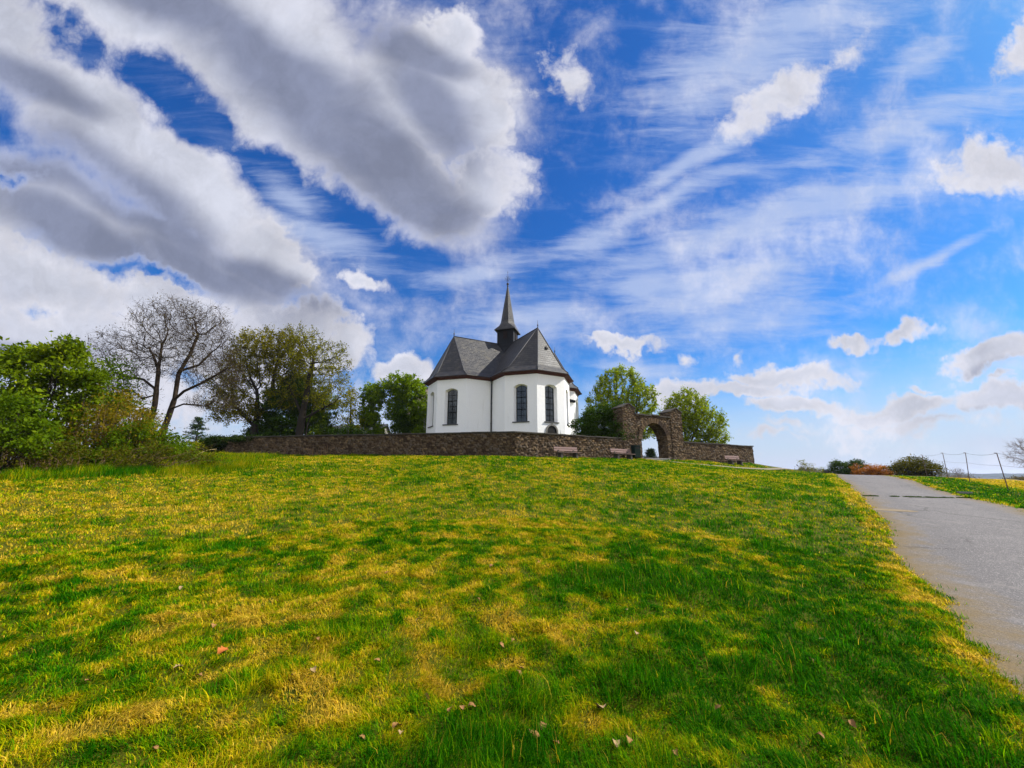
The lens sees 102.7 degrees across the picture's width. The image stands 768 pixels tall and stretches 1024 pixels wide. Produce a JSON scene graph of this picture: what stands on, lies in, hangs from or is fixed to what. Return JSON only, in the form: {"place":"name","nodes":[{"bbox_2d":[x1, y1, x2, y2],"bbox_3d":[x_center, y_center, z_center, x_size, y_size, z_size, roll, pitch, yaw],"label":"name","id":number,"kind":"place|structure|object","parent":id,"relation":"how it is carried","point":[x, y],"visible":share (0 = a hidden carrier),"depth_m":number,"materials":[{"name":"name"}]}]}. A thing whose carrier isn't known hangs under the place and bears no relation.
{"place":"outdoors","nodes":[
{"label":"outdoors","id":0,"kind":"place"},
{"bbox_2d":[0,455,1023,767],"bbox_3d":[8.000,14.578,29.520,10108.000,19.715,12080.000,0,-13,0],"label":"ground","id":1,"kind":"structure","parent":0,"point":[288,691],"depth_m":4.23,"materials":[{"name":"green plant"}]},
{"bbox_2d":[0,388,85,472],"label":"green bush","id":2,"kind":"object","parent":1,"relation":"on","point":[30,426],"visible":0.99,"depth_m":16.35,"materials":[{"name":"green plant"}]},
{"bbox_2d":[0,330,119,465],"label":"green bush","id":3,"kind":"object","parent":1,"relation":"on","point":[45,370],"visible":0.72,"depth_m":20.25,"materials":[{"name":"green plant"}]},
{"bbox_2d":[35,383,185,465],"bbox_3d":[-19.923,2.158,20.493,6.094,5.005,4.777,0,-13,0],"label":"brown bush","id":4,"kind":"object","parent":1,"relation":"on","point":[106,414],"visible":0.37,"depth_m":20.18,"materials":[{"name":"brown plant"}]},
{"bbox_2d":[0,434,234,472],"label":"bramble bush","id":5,"kind":"object","parent":1,"relation":"on","point":[49,462],"visible":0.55,"depth_m":17.26,"materials":[{"name":"green plant"}]},
{"bbox_2d":[69,350,170,430],"bbox_3d":[-24.531,1.467,25.387,5.731,7.182,3.509,0,-13,0],"label":"green bush","id":6,"kind":"object","parent":1,"relation":"on","point":[113,368],"visible":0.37,"depth_m":25.40,"materials":[{"name":"green plant"}]},
{"bbox_2d":[44,415,211,465],"bbox_3d":[-18.688,3.048,20.383,6.434,3.162,4.368,7,-15,-30],"label":"green bush","id":7,"kind":"object","parent":1,"relation":"on","point":[141,434],"visible":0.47,"depth_m":19.89,"materials":[{"name":"green plant"}]},
{"bbox_2d":[85,292,250,435],"bbox_3d":[-22.944,-0.562,27.795,10.906,11.941,5.583,0,-13,0],"label":"bare tree","id":8,"kind":"object","parent":1,"relation":"on","point":[179,371],"visible":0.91,"depth_m":27.59,"materials":[{"name":"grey plant"}]},
{"bbox_2d":[146,428,233,457],"bbox_3d":[-20.690,3.720,24.419,8.480,2.843,4.508,0,-13,0],"label":"bramble bush","id":9,"kind":"object","parent":1,"relation":"on","point":[197,443],"visible":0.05,"depth_m":25.18,"materials":[{"name":"green plant"}]},
{"bbox_2d":[182,417,210,448],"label":"pine tree","id":10,"kind":"object","parent":1,"relation":"on","point":[197,427],"visible":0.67,"depth_m":49.89,"materials":[{"name":"green plant"}]},
{"bbox_2d":[217,646,228,655],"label":"fallen leaf","id":11,"kind":"object","parent":1,"relation":"on","point":[221,650],"visible":0.98,"depth_m":3.50,"materials":[{"name":"orange plant"}]},
{"bbox_2d":[202,451,281,455],"bbox_3d":[-22.547,5.522,31.461,9.691,1.112,3.835,0,-13,0],"label":"bramble bush","id":12,"kind":"object","parent":1,"relation":"on","point":[251,452],"visible":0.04,"depth_m":31.70,"materials":[{"name":"green plant"}]},
{"bbox_2d":[200,324,309,434],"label":"spring tree","id":13,"kind":"object","parent":1,"relation":"on","point":[265,347],"visible":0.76,"depth_m":46.99,"materials":[{"name":"green plant"}]},
{"bbox_2d":[233,371,318,435],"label":"yew bush","id":14,"kind":"object","parent":1,"relation":"on","point":[273,423],"visible":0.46,"depth_m":46.61,"materials":[{"name":"green plant"}]},
{"bbox_2d":[270,444,331,455],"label":"dry stalks","id":15,"kind":"object","parent":1,"relation":"on","point":[310,450],"visible":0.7,"depth_m":33.95,"materials":[{"name":"plant"}]},
{"bbox_2d":[255,321,360,434],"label":"spring tree","id":16,"kind":"object","parent":1,"relation":"on","point":[313,352],"visible":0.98,"depth_m":45.77,"materials":[{"name":"green plant"}]},
{"bbox_2d":[292,385,340,434],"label":"holly bush","id":17,"kind":"object","parent":1,"relation":"on","point":[319,421],"visible":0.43,"depth_m":47.86,"materials":[{"name":"green plant"}]},
{"bbox_2d":[324,424,368,434],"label":"round bush","id":18,"kind":"object","parent":1,"relation":"on","point":[335,431],"visible":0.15,"depth_m":45.88,"materials":[{"name":"green plant"}]},
{"bbox_2d":[330,383,365,433],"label":"spring tree","id":19,"kind":"object","parent":1,"relation":"on","point":[352,412],"visible":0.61,"depth_m":48.21,"materials":[{"name":"green plant"}]},
{"bbox_2d":[207,431,514,455],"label":"stone wall","id":20,"kind":"structure","parent":1,"relation":"on","point":[494,443],"depth_m":33.01,"materials":[{"name":"stone"}]},
{"bbox_2d":[196,434,261,452],"bbox_3d":[-26.577,5.788,38.480,7.574,2.332,2.786,-4,-13,16],"label":"ivy","id":21,"kind":"object","parent":20,"relation":"on","point":[208,442],"visible":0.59,"depth_m":38.25,"materials":[{"name":"green plant"}]},
{"bbox_2d":[334,424,390,433],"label":"farmhouse","id":22,"kind":"object","parent":1,"relation":"on","point":[372,428],"visible":0.05,"depth_m":77.10,"materials":[{"name":"grey stone"}]},
{"bbox_2d":[356,378,390,433],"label":"maple tree","id":23,"kind":"object","parent":1,"relation":"on","point":[373,395],"visible":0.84,"depth_m":50.02,"materials":[{"name":"green plant"}]},
{"bbox_2d":[0,450,751,483],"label":"rough grass","id":24,"kind":"structure","parent":1,"relation":"on","point":[245,460],"depth_m":17.21,"materials":[{"name":"green plant"}]},
{"bbox_2d":[392,722,401,729],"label":"fallen leaf","id":25,"kind":"object","parent":1,"relation":"on","point":[394,724],"visible":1,"depth_m":2.57,"materials":[{"name":"brown plant"}]},
{"bbox_2d":[387,402,416,433],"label":"yew bush","id":26,"kind":"object","parent":1,"relation":"on","point":[399,424],"visible":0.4,"depth_m":48.53,"materials":[{"name":"green plant"}]},
{"bbox_2d":[379,370,427,432],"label":"maple tree","id":27,"kind":"object","parent":1,"relation":"on","point":[406,390],"visible":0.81,"depth_m":50.06,"materials":[{"name":"green plant"}]},
{"bbox_2d":[410,426,425,432],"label":"green bush","id":28,"kind":"object","parent":1,"relation":"on","point":[419,429],"visible":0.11,"depth_m":48.59,"materials":[{"name":"green plant"}]},
{"bbox_2d":[423,272,581,434],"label":"chapel","id":29,"kind":"structure","parent":1,"relation":"on","point":[509,380],"depth_m":43.22,"materials":[{"name":"white paint"}]},
{"bbox_2d":[442,390,457,424],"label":"window","id":30,"kind":"structure","parent":29,"relation":"in","point":[453,394],"depth_m":43.38,"materials":[{"name":"grey glass"}]},
{"bbox_2d":[512,385,528,422],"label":"window","id":31,"kind":"structure","parent":29,"relation":"in","point":[521,391],"depth_m":41.28,"materials":[{"name":"grey glass"}]},
{"bbox_2d":[544,386,558,422],"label":"window","id":32,"kind":"structure","parent":29,"relation":"in","point":[549,396],"depth_m":41.59,"materials":[{"name":"grey glass"}]},
{"bbox_2d":[546,423,557,433],"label":"door","id":33,"kind":"structure","parent":29,"relation":"in","point":[551,428],"depth_m":40.68,"materials":[{"name":"grey wood"}]},
{"bbox_2d":[553,447,581,457],"bbox_3d":[4.179,5.200,30.730,2.120,0.973,0.642,6,-14,-27],"label":"park bench","id":34,"kind":"object","parent":1,"relation":"on","point":[560,454],"visible":0.9,"depth_m":30.81,"materials":[{"name":"wood"}]},
{"bbox_2d":[514,431,623,457],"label":"stone wall","id":35,"kind":"structure","parent":1,"relation":"on","point":[532,444],"depth_m":31.73,"materials":[{"name":"stone"}]},
{"bbox_2d":[595,703,606,708],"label":"fallen leaf","id":36,"kind":"object","parent":1,"relation":"on","point":[599,706],"visible":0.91,"depth_m":2.85,"materials":[{"name":"beige plant"}]},
{"bbox_2d":[568,399,637,439],"bbox_3d":[8.082,4.101,36.785,6.263,5.254,4.357,-4,-13,17],"label":"laurel bush","id":37,"kind":"object","parent":1,"relation":"on","point":[588,423],"visible":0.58,"depth_m":36.20,"materials":[{"name":"green plant"}]},
{"bbox_2d":[613,739,619,746],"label":"fallen leaf","id":38,"kind":"object","parent":1,"relation":"on","point":[615,743],"visible":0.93,"depth_m":2.44,"materials":[{"name":"beige plant"}]},
{"bbox_2d":[584,362,660,440],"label":"round tree","id":39,"kind":"object","parent":1,"relation":"on","point":[637,389],"visible":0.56,"depth_m":51.87,"materials":[{"name":"green plant"}]},
{"bbox_2d":[610,448,635,459],"bbox_3d":[8.982,5.728,33.153,2.120,0.973,0.642,7,-15,-26],"label":"park bench","id":40,"kind":"object","parent":1,"relation":"on","point":[620,451],"visible":0.92,"depth_m":33.26,"materials":[{"name":"red wood"}]},
{"bbox_2d":[630,445,640,458],"bbox_3d":[10.273,5.811,33.909,0.660,1.460,0.540,5,-14,-20],"label":"litter bin","id":41,"kind":"object","parent":1,"relation":"on","point":[636,449],"visible":0.87,"depth_m":33.78,"materials":[{"name":"green metal"}]},
{"bbox_2d":[611,403,685,459],"bbox_3d":[12.370,4.588,36.724,7.407,5.244,1.480,6,-14,-27],"label":"stone gateway","id":42,"kind":"object","parent":1,"relation":"on","point":[665,426],"visible":0.81,"depth_m":36.81,"materials":[{"name":"brown stone"}]},
{"bbox_2d":[643,448,658,457],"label":"pine tree","id":43,"kind":"object","parent":1,"relation":"on","point":[650,452],"visible":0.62,"depth_m":53.52,"materials":[{"name":"green plant"}]},
{"bbox_2d":[658,384,733,443],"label":"tree","id":44,"kind":"object","parent":1,"relation":"on","point":[713,433],"visible":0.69,"depth_m":45.30,"materials":[{"name":"plant"}]},
{"bbox_2d":[683,441,754,463],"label":"stone wall","id":45,"kind":"structure","parent":1,"relation":"on","point":[714,452],"depth_m":39.66,"materials":[{"name":"stone"}]},
{"bbox_2d":[724,456,742,464],"bbox_3d":[21.500,7.406,39.517,2.120,0.973,0.642,6,-14,-27],"label":"park bench","id":46,"kind":"object","parent":1,"relation":"on","point":[740,462],"visible":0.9,"depth_m":39.57,"materials":[{"name":"red wood"}]},
{"bbox_2d":[794,459,825,472],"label":"shrub","id":47,"kind":"object","parent":1,"relation":"on","point":[812,468],"visible":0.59,"depth_m":48.94,"materials":[{"name":"green plant"}]},
{"bbox_2d":[796,464,868,474],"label":"wood","id":48,"kind":"object","parent":1,"relation":"on","point":[826,471],"visible":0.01,"depth_m":109.05,"materials":[{"name":"brown plant"}]},
{"bbox_2d":[826,458,869,474],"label":"green bush","id":49,"kind":"object","parent":1,"relation":"on","point":[842,468],"visible":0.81,"depth_m":51.69,"materials":[{"name":"green plant"}]},
{"bbox_2d":[848,719,856,727],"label":"fallen leaf","id":50,"kind":"object","parent":1,"relation":"on","point":[852,721],"visible":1,"depth_m":2.76,"materials":[{"name":"brown plant"}]},
{"bbox_2d":[849,463,896,474],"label":"bracken","id":51,"kind":"object","parent":1,"relation":"on","point":[872,470],"visible":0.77,"depth_m":49.61,"materials":[{"name":"brown plant"}]},
{"bbox_2d":[883,454,950,476],"bbox_3d":[39.402,8.044,39.776,5.849,2.630,3.222,0,-13,0],"label":"bush","id":52,"kind":"object","parent":1,"relation":"on","point":[908,468],"visible":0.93,"depth_m":39.36,"materials":[{"name":"green plant"}]},
{"bbox_2d":[888,453,1023,489],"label":"wire fence","id":53,"kind":"object","parent":1,"relation":"on","point":[944,461],"visible":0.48,"depth_m":24.39,"materials":[{"name":"grey metal"}]},
{"bbox_2d":[936,468,985,478],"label":"bare bush","id":54,"kind":"object","parent":1,"relation":"on","point":[957,475],"visible":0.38,"depth_m":58.04,"materials":[{"name":"brown plant"}]},
{"bbox_2d":[1000,475,1023,479],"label":"hedge","id":55,"kind":"object","parent":1,"relation":"on","point":[1018,478],"visible":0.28,"depth_m":64.25,"materials":[{"name":"green plant"}]},
{"bbox_2d":[1003,438,1023,466],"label":"bare tree","id":56,"kind":"object","parent":1,"relation":"on","point":[1021,448],"visible":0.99,"depth_m":45.06,"materials":[{"name":"grey plant"}]},
{"bbox_2d":[0,0,1023,473],"label":"sky","id":57,"kind":"structure","parent":0,"point":[805,218],"materials":[{"name":"blue"}]},
{"bbox_2d":[660,460,794,469],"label":"path","id":58,"kind":"structure","parent":0,"point":[745,467],"depth_m":37.71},
{"bbox_2d":[795,469,1023,478],"bbox_3d":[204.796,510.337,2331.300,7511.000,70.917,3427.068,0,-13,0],"label":"hills","id":59,"kind":"structure","parent":0,"point":[996,475],"depth_m":1870.92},
{"bbox_2d":[836,474,1023,696],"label":"road","id":60,"kind":"structure","parent":0,"point":[970,551],"depth_m":7.88,"materials":[{"name":"grey asphalt"}]},
{"bbox_2d":[872,508,917,511],"bbox_3d":[11.061,3.687,11.991,1.384,0.066,0.418,-3,-13,11],"label":"sand patch","id":61,"kind":"object","parent":60,"relation":"on","point":[894,510],"visible":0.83,"depth_m":11.95,"materials":[{"name":"beige sand"}]},
{"bbox_2d":[862,495,971,497],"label":"crack weeds","id":62,"kind":"object","parent":60,"relation":"on","point":[921,496],"visible":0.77,"depth_m":16.43,"materials":[{"name":"green plant"}]}
]}

